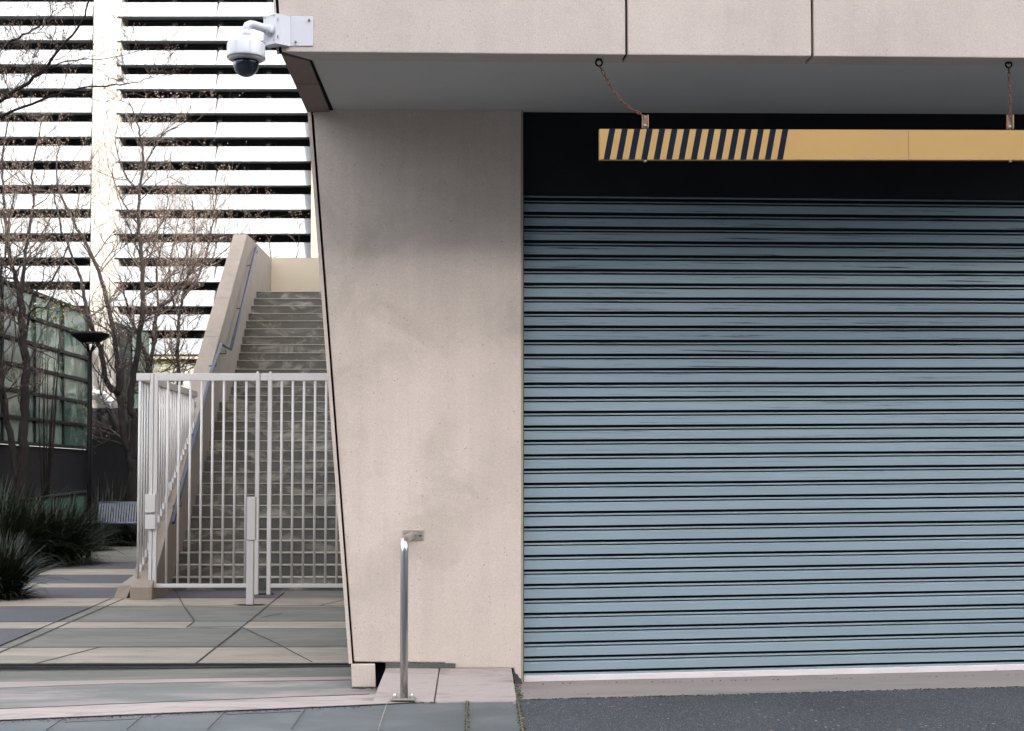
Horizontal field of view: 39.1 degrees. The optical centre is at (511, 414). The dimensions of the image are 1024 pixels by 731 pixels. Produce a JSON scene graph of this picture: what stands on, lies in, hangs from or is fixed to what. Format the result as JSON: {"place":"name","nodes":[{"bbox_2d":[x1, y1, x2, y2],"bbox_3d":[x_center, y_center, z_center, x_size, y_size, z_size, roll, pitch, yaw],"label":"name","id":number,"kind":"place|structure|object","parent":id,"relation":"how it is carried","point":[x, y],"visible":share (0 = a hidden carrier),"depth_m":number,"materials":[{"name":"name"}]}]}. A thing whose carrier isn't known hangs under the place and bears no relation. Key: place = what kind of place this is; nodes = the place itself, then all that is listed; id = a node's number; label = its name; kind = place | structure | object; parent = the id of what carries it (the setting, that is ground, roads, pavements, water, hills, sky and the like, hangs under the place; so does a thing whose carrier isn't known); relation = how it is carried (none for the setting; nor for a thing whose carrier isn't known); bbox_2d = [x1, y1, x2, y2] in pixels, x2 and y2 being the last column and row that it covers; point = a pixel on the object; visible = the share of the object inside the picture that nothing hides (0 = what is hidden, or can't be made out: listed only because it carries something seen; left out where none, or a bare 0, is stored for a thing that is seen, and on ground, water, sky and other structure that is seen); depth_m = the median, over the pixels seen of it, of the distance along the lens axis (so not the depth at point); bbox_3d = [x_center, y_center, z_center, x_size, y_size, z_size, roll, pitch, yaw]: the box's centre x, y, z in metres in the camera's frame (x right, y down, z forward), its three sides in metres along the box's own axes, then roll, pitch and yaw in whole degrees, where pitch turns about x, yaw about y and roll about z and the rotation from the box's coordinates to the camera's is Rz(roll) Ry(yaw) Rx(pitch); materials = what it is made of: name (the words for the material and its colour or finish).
{"place":"outdoors","nodes":[
{"label":"outdoors","id":0,"kind":"place"},
{"bbox_2d":[0,0,194,117],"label":"bare tree","id":1,"kind":"object","parent":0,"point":[20,87],"visible":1,"depth_m":12.09,"materials":[{"name":"brown plant"}]},
{"bbox_2d":[0,546,347,668],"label":"plaza","id":2,"kind":"structure","parent":0,"point":[164,638],"depth_m":12.35,"materials":[{"name":"grey concrete"}]},
{"bbox_2d":[0,628,40,645],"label":"paving band","id":3,"kind":"object","parent":2,"relation":"on","point":[7,634],"visible":1,"depth_m":12.17,"materials":[{"name":"grey concrete"}]},
{"bbox_2d":[24,566,58,576],"bbox_3d":[-14.000,2.459,25.824,16.000,0.003,14.184,0,-3,0],"label":"planting bed","id":4,"kind":"object","parent":2,"relation":"on","point":[48,569],"visible":0.07,"depth_m":20.54,"materials":[{"name":"soil"}]},
{"bbox_2d":[14,275,82,522],"bbox_3d":[-9.266,-0.099,28.634,1.396,5.375,1.238,2,-3,-41],"label":"bare tree","id":5,"kind":"object","parent":4,"relation":"on","point":[47,471],"visible":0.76,"depth_m":28.62,"materials":[{"name":"brown plant"}]},
{"bbox_2d":[0,464,98,568],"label":"strap leaf plant","id":6,"kind":"object","parent":4,"relation":"on","point":[5,522],"visible":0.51,"depth_m":21.11,"materials":[{"name":"plant"}]},
{"bbox_2d":[1,489,129,567],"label":"strap leaf plant","id":7,"kind":"object","parent":4,"relation":"on","point":[72,549],"visible":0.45,"depth_m":21.82,"materials":[{"name":"plant"}]},
{"bbox_2d":[0,51,143,498],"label":"bare tree","id":8,"kind":"object","parent":4,"relation":"on","point":[21,456],"visible":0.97,"depth_m":27.00,"materials":[{"name":"brown plant"}]},
{"bbox_2d":[59,503,128,551],"bbox_3d":[-7.875,2.051,26.379,1.952,0.881,1.882,0,-3,0],"label":"strap leaf plant","id":9,"kind":"object","parent":4,"relation":"on","point":[97,541],"visible":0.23,"depth_m":26.28,"materials":[{"name":"plant"}]},
{"bbox_2d":[72,475,132,527],"bbox_3d":[-8.005,1.862,28.767,2.437,1.472,2.431,0,-3,0],"label":"strap leaf plant","id":10,"kind":"object","parent":4,"relation":"on","point":[108,499],"visible":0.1,"depth_m":28.67,"materials":[{"name":"plant"}]},
{"bbox_2d":[92,521,131,545],"bbox_3d":[-8.040,2.275,28.322,1.464,0.607,1.164,0,-3,0],"label":"strap leaf plant","id":11,"kind":"object","parent":4,"relation":"on","point":[110,540],"visible":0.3,"depth_m":28.15,"materials":[{"name":"plant"}]},
{"bbox_2d":[67,137,243,492],"bbox_3d":[-7.735,-1.790,30.698,3.724,8.939,3.276,0,-3,0],"label":"bare tree","id":12,"kind":"object","parent":4,"relation":"on","point":[164,302],"visible":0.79,"depth_m":30.53,"materials":[{"name":"brown plant"}]},
{"bbox_2d":[111,135,302,428],"bbox_3d":[-7.010,-1.818,32.943,3.094,9.198,3.758,-2,-3,42],"label":"bare tree","id":13,"kind":"object","parent":4,"relation":"on","point":[179,318],"visible":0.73,"depth_m":32.58,"materials":[{"name":"brown plant"}]},
{"bbox_2d":[0,607,88,621],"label":"paving band","id":14,"kind":"object","parent":2,"relation":"on","point":[30,614],"visible":1,"depth_m":13.96,"materials":[{"name":"grey concrete"}]},
{"bbox_2d":[2,490,86,519],"bbox_3d":[-8.770,1.953,26.257,2.047,1.159,0.107,0,-3,0],"label":"ramp balustrade","id":15,"kind":"object","parent":2,"relation":"on","point":[81,494],"visible":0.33,"depth_m":26.27,"materials":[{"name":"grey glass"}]},
{"bbox_2d":[1,598,110,644],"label":"paving joint","id":16,"kind":"object","parent":2,"relation":"on","point":[53,622],"visible":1,"depth_m":12.94,"materials":[{"name":"grey concrete"}]},
{"bbox_2d":[0,598,123,652],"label":"paving joint","id":17,"kind":"object","parent":2,"relation":"on","point":[57,627],"visible":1,"depth_m":12.56,"materials":[{"name":"grey concrete"}]},
{"bbox_2d":[25,583,121,586],"bbox_3d":[-6.102,2.095,17.685,6.614,0.003,0.668,0,-3,0],"label":"paving band","id":18,"kind":"object","parent":2,"relation":"on","point":[82,584],"depth_m":17.83,"materials":[{"name":"beige concrete"}]},
{"bbox_2d":[27,575,133,582],"bbox_3d":[-6.591,2.147,18.851,7.376,0.003,1.667,0,-3,0],"label":"paving band","id":19,"kind":"object","parent":2,"relation":"on","point":[96,578],"depth_m":18.72,"materials":[{"name":"grey concrete"}]},
{"bbox_2d":[0,278,172,523],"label":"glass walled building","id":20,"kind":"structure","parent":2,"relation":"on","point":[109,463],"depth_m":32.61,"materials":[{"name":"glass"}]},
{"bbox_2d":[101,397,114,408],"bbox_3d":[-9.456,-0.276,33.956,0.347,0.304,0.338,0,-3,9],"label":"security camera","id":21,"kind":"object","parent":20,"relation":"attached to","point":[110,399],"visible":0.7,"depth_m":33.80,"materials":[{"name":"white plastic"}]},
{"bbox_2d":[39,569,134,574],"bbox_3d":[-7.047,2.212,20.299,7.750,0.003,1.232,0,-3,0],"label":"paving band","id":22,"kind":"object","parent":2,"relation":"on","point":[94,571],"depth_m":20.13,"materials":[{"name":"beige concrete"}]},
{"bbox_2d":[71,331,109,556],"bbox_3d":[-7.051,0.488,24.002,0.626,3.783,0.626,0,-3,0],"label":"lamp post","id":23,"kind":"object","parent":2,"relation":"on","point":[93,338],"visible":0.96,"depth_m":23.96,"materials":[{"name":"black metal"}]},
{"bbox_2d":[92,389,106,400],"bbox_3d":[-9.711,-0.455,33.964,0.347,0.304,0.338,0,-3,-9],"label":"security camera","id":24,"kind":"object","parent":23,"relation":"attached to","point":[97,392],"visible":0.69,"depth_m":33.82,"materials":[{"name":"white plastic"}]},
{"bbox_2d":[55,562,136,568],"bbox_3d":[-7.623,2.281,21.828,8.507,0.003,1.829,0,-3,0],"label":"paving band","id":25,"kind":"object","parent":2,"relation":"on","point":[122,565],"depth_m":21.52,"materials":[{"name":"beige concrete"}]},
{"bbox_2d":[72,466,145,545],"bbox_3d":[-7.975,1.780,28.788,3.069,1.638,2.489,0,-3,0],"label":"strap leaf plant","id":26,"kind":"object","parent":2,"relation":"on","point":[116,505],"visible":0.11,"depth_m":28.70,"materials":[{"name":"plant"}]},
{"bbox_2d":[92,502,145,545],"bbox_3d":[-7.481,2.116,27.811,1.163,0.872,0.619,0,-3,0],"label":"park bench","id":27,"kind":"object","parent":2,"relation":"on","point":[119,511],"visible":0.52,"depth_m":28.03,"materials":[{"name":"paint"}]},
{"bbox_2d":[62,621,179,621],"bbox_3d":[-3.074,1.886,13.152,3.180,0.003,0.014,0,-3,-1],"label":"paving joint","id":28,"kind":"object","parent":2,"relation":"on","point":[121,621],"visible":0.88,"depth_m":13.14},
{"bbox_2d":[105,519,142,545],"bbox_3d":[-7.521,2.273,28.316,1.469,0.610,1.319,0,-3,0],"label":"strap leaf plant","id":29,"kind":"object","parent":2,"relation":"on","point":[127,533],"visible":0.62,"depth_m":28.12,"materials":[{"name":"plant"}]},
{"bbox_2d":[16,73,239,528],"bbox_3d":[-8.031,-2.178,29.260,5.052,9.626,3.431,-2,-3,38],"label":"bare tree","id":30,"kind":"object","parent":2,"relation":"on","point":[129,443],"visible":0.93,"depth_m":29.12,"materials":[{"name":"brown plant"}]},
{"bbox_2d":[0,646,292,647],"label":"paving joint","id":31,"kind":"object","parent":2,"relation":"on","point":[182,646],"visible":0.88,"depth_m":11.16,"materials":[{"name":"grey concrete"}]},
{"bbox_2d":[21,587,279,597],"bbox_3d":[-5.801,2.044,16.562,6.520,0.003,1.579,0,-3,0],"label":"paving band","id":32,"kind":"object","parent":2,"relation":"on","point":[83,592],"visible":0.44,"depth_m":16.42,"materials":[{"name":"grey concrete"}]},
{"bbox_2d":[114,576,132,597],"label":"kerb block","id":33,"kind":"structure","parent":32,"relation":"on","point":[123,590],"depth_m":15.80,"materials":[{"name":"concrete"}]},
{"bbox_2d":[0,0,317,428],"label":"louvred building","id":34,"kind":"structure","parent":2,"relation":"on","point":[266,117],"depth_m":38.46,"materials":[{"name":"concrete"}]},
{"bbox_2d":[140,341,193,428],"bbox_3d":[-8.243,0.492,34.494,1.487,4.723,1.553,0,-3,0],"label":"shrub","id":35,"kind":"object","parent":2,"relation":"on","point":[155,359],"visible":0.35,"depth_m":34.47,"materials":[{"name":"brown plant"}]},
{"bbox_2d":[0,598,344,606],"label":"paving band","id":36,"kind":"object","parent":2,"relation":"on","point":[155,602],"visible":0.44,"depth_m":15.21,"materials":[{"name":"beige concrete"}]},
{"bbox_2d":[0,527,69,600],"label":"strap leaf plant","id":37,"kind":"object","parent":36,"relation":"on","point":[14,578],"visible":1,"depth_m":15.68,"materials":[{"name":"plant"}]},
{"bbox_2d":[0,605,343,606],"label":"paving joint","id":38,"kind":"object","parent":36,"relation":"on","point":[278,605],"visible":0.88,"depth_m":14.79,"materials":[{"name":"grey concrete"}]},
{"bbox_2d":[234,497,264,604],"bbox_3d":[-2.709,1.412,14.929,0.351,1.122,0.169,0,-3,0],"label":"gate stop post","id":39,"kind":"object","parent":36,"relation":"on","point":[251,526],"visible":1,"depth_m":14.90,"materials":[{"name":"metal"}]},
{"bbox_2d":[0,622,345,628],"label":"paving band","id":40,"kind":"object","parent":2,"relation":"on","point":[126,625],"visible":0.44,"depth_m":12.81,"materials":[{"name":"beige concrete"}]},
{"bbox_2d":[190,621,247,626],"bbox_3d":[-2.634,1.872,12.875,0.513,0.003,0.496,0,-3,0],"label":"pit cover","id":41,"kind":"object","parent":40,"relation":"on","point":[218,623],"visible":1,"depth_m":12.93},
{"bbox_2d":[0,648,348,662],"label":"paving band","id":42,"kind":"object","parent":2,"relation":"on","point":[185,655],"visible":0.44,"depth_m":10.63,"materials":[{"name":"beige concrete"}]},
{"bbox_2d":[35,646,101,663],"bbox_3d":[-3.270,1.773,10.650,0.012,0.003,1.035,0,-3,10],"label":"paving joint","id":43,"kind":"object","parent":42,"relation":"on","point":[67,655],"visible":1,"depth_m":10.60,"materials":[{"name":"grey concrete"}]},
{"bbox_2d":[175,590,194,626],"bbox_3d":[-3.405,1.966,14.936,0.099,0.003,4.752,1,-3,-15],"label":"paving joint","id":44,"kind":"object","parent":2,"relation":"on","point":[186,609],"visible":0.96,"depth_m":14.23,"materials":[{"name":"grey concrete"}]},
{"bbox_2d":[130,234,342,599],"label":"staircase","id":45,"kind":"structure","parent":2,"relation":"on","point":[280,328],"depth_m":20.37,"materials":[{"name":"concrete"}]},
{"bbox_2d":[136,373,196,579],"bbox_3d":[-4.088,0.785,17.366,0.209,2.338,3.319,0,-3,-2],"label":"side fence","id":46,"kind":"object","parent":45,"relation":"attached to","point":[145,379],"visible":0.77,"depth_m":16.29,"materials":[{"name":"metal"}]},
{"bbox_2d":[145,371,259,594],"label":"gate","id":47,"kind":"structure","parent":45,"relation":"attached to","point":[151,502],"depth_m":15.72,"materials":[{"name":"metal"}]},
{"bbox_2d":[171,245,257,523],"bbox_3d":[-4.304,-0.916,21.389,0.120,4.774,9.783,0,-3,-5],"label":"stair handrail","id":48,"kind":"object","parent":45,"relation":"attached to","point":[213,365],"visible":0.94,"depth_m":19.49,"materials":[{"name":"grey metal"}]},
{"bbox_2d":[195,592,283,662],"bbox_3d":[-2.422,1.894,13.347,0.021,0.003,6.342,0,-3,-3],"label":"paving joint","id":49,"kind":"object","parent":2,"relation":"on","point":[235,631],"visible":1,"depth_m":12.10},
{"bbox_2d":[242,627,311,661],"bbox_3d":[-1.885,1.808,11.433,0.023,0.003,2.584,1,-3,-21],"label":"paving joint","id":50,"kind":"object","parent":2,"relation":"on","point":[279,644],"visible":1,"depth_m":11.24,"materials":[{"name":"grey concrete"}]},
{"bbox_2d":[273,0,1023,686],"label":"garage building","id":51,"kind":"structure","parent":2,"relation":"on","point":[593,416],"depth_m":9.37,"materials":[{"name":"concrete"}]},
{"bbox_2d":[226,13,312,76],"bbox_3d":[-1.331,-1.999,7.817,0.460,0.378,0.208,2,-3,-40],"label":"security camera","id":52,"kind":"object","parent":51,"relation":"attached to","point":[245,53],"visible":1,"depth_m":7.79,"materials":[{"name":"white paint"}]},
{"bbox_2d":[261,371,342,594],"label":"gate","id":53,"kind":"structure","parent":51,"relation":"attached to","point":[270,377],"depth_m":15.72,"materials":[{"name":"metal"}]},
{"bbox_2d":[595,58,643,117],"bbox_3d":[0.609,-1.850,8.135,0.282,0.341,0.033,0,-3,-4],"label":"hanging chain","id":54,"kind":"object","parent":51,"relation":"hanging from","point":[609,84],"visible":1,"depth_m":8.13,"materials":[{"name":"black metal"}]},
{"bbox_2d":[599,115,1023,162],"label":"height limit bar","id":55,"kind":"object","parent":54,"relation":"hanging from","point":[644,145],"visible":1,"depth_m":8.23,"materials":[{"name":"yellow paint"}]},
{"bbox_2d":[523,195,1023,681],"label":"roller door","id":56,"kind":"structure","parent":51,"relation":"in","point":[762,436],"depth_m":9.49,"materials":[{"name":"paint"}]},
{"bbox_2d":[1005,62,1012,118],"bbox_3d":[2.888,-1.890,8.368,0.039,0.344,0.033,-2,-3,33],"label":"hanging chain","id":57,"kind":"object","parent":51,"relation":"hanging from","point":[1006,66],"visible":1,"depth_m":8.37,"materials":[{"name":"black metal"}]},
{"bbox_2d":[0,665,520,730],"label":"footpath","id":58,"kind":"structure","parent":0,"point":[490,716],"depth_m":7.88,"materials":[{"name":"grey concrete"}]},
{"bbox_2d":[65,719,132,722],"bbox_3d":[-2.237,1.666,7.846,0.382,0.007,0.008,1,-3,-12],"label":"paving joint","id":59,"kind":"object","parent":58,"relation":"on","point":[100,720],"visible":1,"depth_m":7.85,"materials":[{"name":"grey concrete"}]},
{"bbox_2d":[0,666,350,681],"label":"paving band","id":60,"kind":"object","parent":58,"relation":"on","point":[67,674],"visible":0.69,"depth_m":9.82,"materials":[{"name":"grey concrete"}]},
{"bbox_2d":[0,663,350,665],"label":"drain slot","id":61,"kind":"object","parent":58,"relation":"on","point":[229,664],"visible":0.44,"depth_m":10.08,"materials":[{"name":"black metal"}]},
{"bbox_2d":[0,676,351,687],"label":"paving band","id":62,"kind":"object","parent":58,"relation":"on","point":[38,684],"visible":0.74,"depth_m":9.40,"materials":[{"name":"grey concrete"}]},
{"bbox_2d":[0,680,375,708],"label":"paving band","id":63,"kind":"object","parent":58,"relation":"on","point":[62,696],"visible":0.79,"depth_m":8.93,"materials":[{"name":"grey concrete"}]},
{"bbox_2d":[351,662,375,686],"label":"kerb block","id":64,"kind":"structure","parent":63,"relation":"on","point":[362,674],"depth_m":9.03,"materials":[{"name":"concrete"}]},
{"bbox_2d":[0,694,419,719],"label":"kerb strip","id":65,"kind":"object","parent":58,"relation":"on","point":[165,707],"visible":0.89,"depth_m":8.32,"materials":[{"name":"concrete"}]},
{"bbox_2d":[0,694,364,708],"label":"paving joint","id":66,"kind":"object","parent":65,"relation":"on","point":[178,701],"visible":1,"depth_m":8.51,"materials":[{"name":"grey concrete"}]},
{"bbox_2d":[226,711,300,714],"bbox_3d":[-1.387,1.666,8.047,0.410,0.007,0.010,1,-3,-11],"label":"paving joint","id":67,"kind":"object","parent":58,"relation":"on","point":[261,713],"visible":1,"depth_m":8.04,"materials":[{"name":"grey concrete"}]},
{"bbox_2d":[373,668,438,702],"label":"ramp slab","id":68,"kind":"structure","parent":58,"relation":"on","point":[422,684],"depth_m":8.75,"materials":[{"name":"concrete"}]},
{"bbox_2d":[390,530,423,700],"bbox_3d":[-0.634,1.199,8.767,0.151,0.972,0.685,0,-3,0],"label":"handrail post","id":69,"kind":"object","parent":68,"relation":"on","point":[408,536],"visible":1,"depth_m":8.47,"materials":[{"name":"silver metal"}]},
{"bbox_2d":[466,700,467,730],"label":"paving joint","id":70,"kind":"object","parent":58,"relation":"on","point":[466,715],"visible":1,"depth_m":7.89,"materials":[{"name":"beige concrete"}]},
{"bbox_2d":[435,668,515,702],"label":"ramp slab","id":71,"kind":"structure","parent":58,"relation":"on","point":[463,685],"depth_m":8.73,"materials":[{"name":"concrete"}]},
{"bbox_2d":[516,697,523,730],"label":"paving joint","id":72,"kind":"object","parent":58,"relation":"on","point":[521,722],"visible":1,"depth_m":7.87,"materials":[{"name":"beige concrete"}]},
{"bbox_2d":[248,206,306,257],"bbox_3d":[-5.622,-3.097,34.058,1.817,3.499,1.838,0,-3,0],"label":"bare tree","id":73,"kind":"object","parent":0,"point":[282,233],"visible":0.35,"depth_m":34.14,"materials":[{"name":"brown plant"}]},
{"bbox_2d":[519,687,1023,730],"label":"driveway","id":74,"kind":"structure","parent":0,"point":[979,709],"depth_m":7.95,"materials":[{"name":"grey asphalt"}]},
{"bbox_2d":[2,674,1023,730],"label":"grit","id":75,"kind":"object","parent":74,"relation":"on","point":[521,695],"visible":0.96,"depth_m":8.54,"materials":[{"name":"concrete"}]},
{"bbox_2d":[513,670,1023,704],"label":"driveway sill","id":76,"kind":"structure","parent":74,"relation":"on","point":[707,686],"depth_m":9.02,"materials":[{"name":"concrete"}]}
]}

